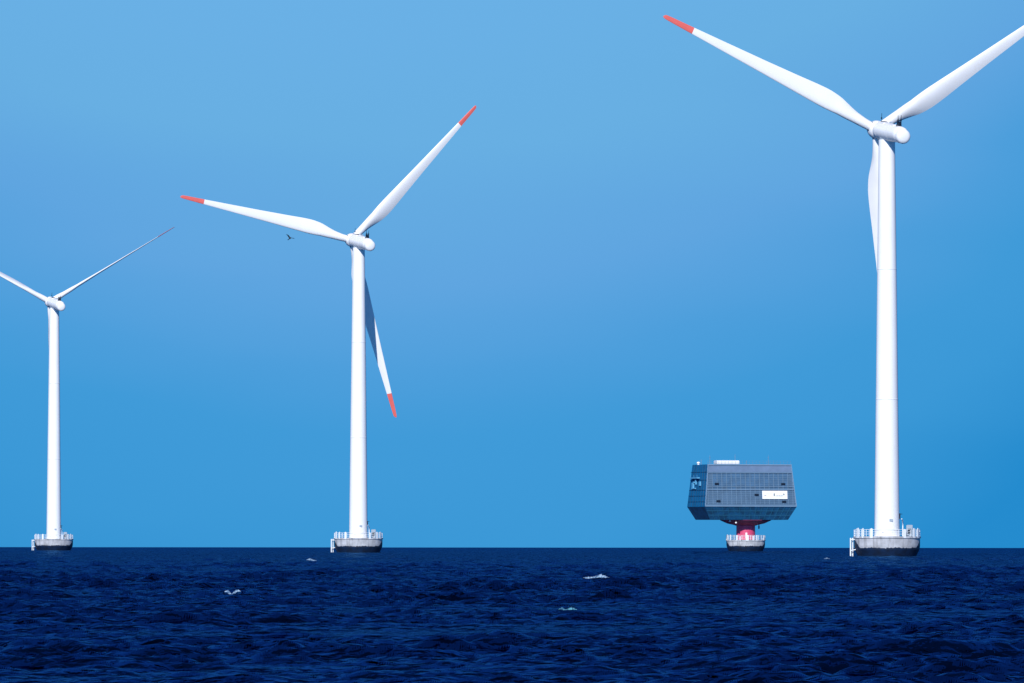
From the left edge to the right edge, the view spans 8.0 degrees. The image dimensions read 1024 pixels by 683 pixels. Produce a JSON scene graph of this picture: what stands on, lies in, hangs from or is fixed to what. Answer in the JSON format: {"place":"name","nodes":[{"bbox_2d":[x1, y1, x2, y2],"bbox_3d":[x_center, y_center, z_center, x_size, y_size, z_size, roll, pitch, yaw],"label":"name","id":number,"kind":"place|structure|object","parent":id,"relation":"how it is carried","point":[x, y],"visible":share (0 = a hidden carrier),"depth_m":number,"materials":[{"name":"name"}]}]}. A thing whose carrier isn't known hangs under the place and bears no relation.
{"place":"outdoors","nodes":[
{"label":"outdoors","id":0,"kind":"place"},
{"bbox_2d":[0,547,1023,682],"bbox_3d":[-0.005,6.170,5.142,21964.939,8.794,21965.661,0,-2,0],"label":"sea","id":1,"kind":"structure","parent":0,"point":[417,615],"depth_m":213.41,"materials":[{"name":"liquid"}]},
{"bbox_2d":[0,227,173,549],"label":"wind turbine","id":2,"kind":"object","parent":1,"relation":"in","point":[54,537],"visible":0.96,"depth_m":2064.31,"materials":[{"name":"white metal"}]},
{"bbox_2d":[225,589,240,593],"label":"whitecap","id":3,"kind":"object","parent":1,"relation":"on","point":[234,592],"visible":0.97,"depth_m":303.40,"materials":[{"name":"liquid"}]},
{"bbox_2d":[180,105,475,552],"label":"wind turbine","id":4,"kind":"object","parent":1,"relation":"in","point":[358,540],"visible":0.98,"depth_m":1640.24,"materials":[{"name":"white metal"}]},
{"bbox_2d":[583,574,608,578],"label":"whitecap","id":5,"kind":"object","parent":1,"relation":"on","point":[600,576],"visible":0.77,"depth_m":441.30,"materials":[{"name":"liquid"}]},
{"bbox_2d":[687,457,796,550],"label":"offshore substation","id":6,"kind":"object","parent":1,"relation":"in","point":[745,499],"visible":0.96,"depth_m":2039.54,"materials":[{"name":"metal"}]},
{"bbox_2d":[663,15,1023,555],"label":"wind turbine","id":7,"kind":"object","parent":1,"relation":"in","point":[886,134],"visible":0.97,"depth_m":1199.31,"materials":[{"name":"metal"}]},
{"bbox_2d":[0,0,1023,547],"label":"sky","id":8,"kind":"structure","parent":0,"point":[641,256],"materials":[{"name":"blue"}]}
]}

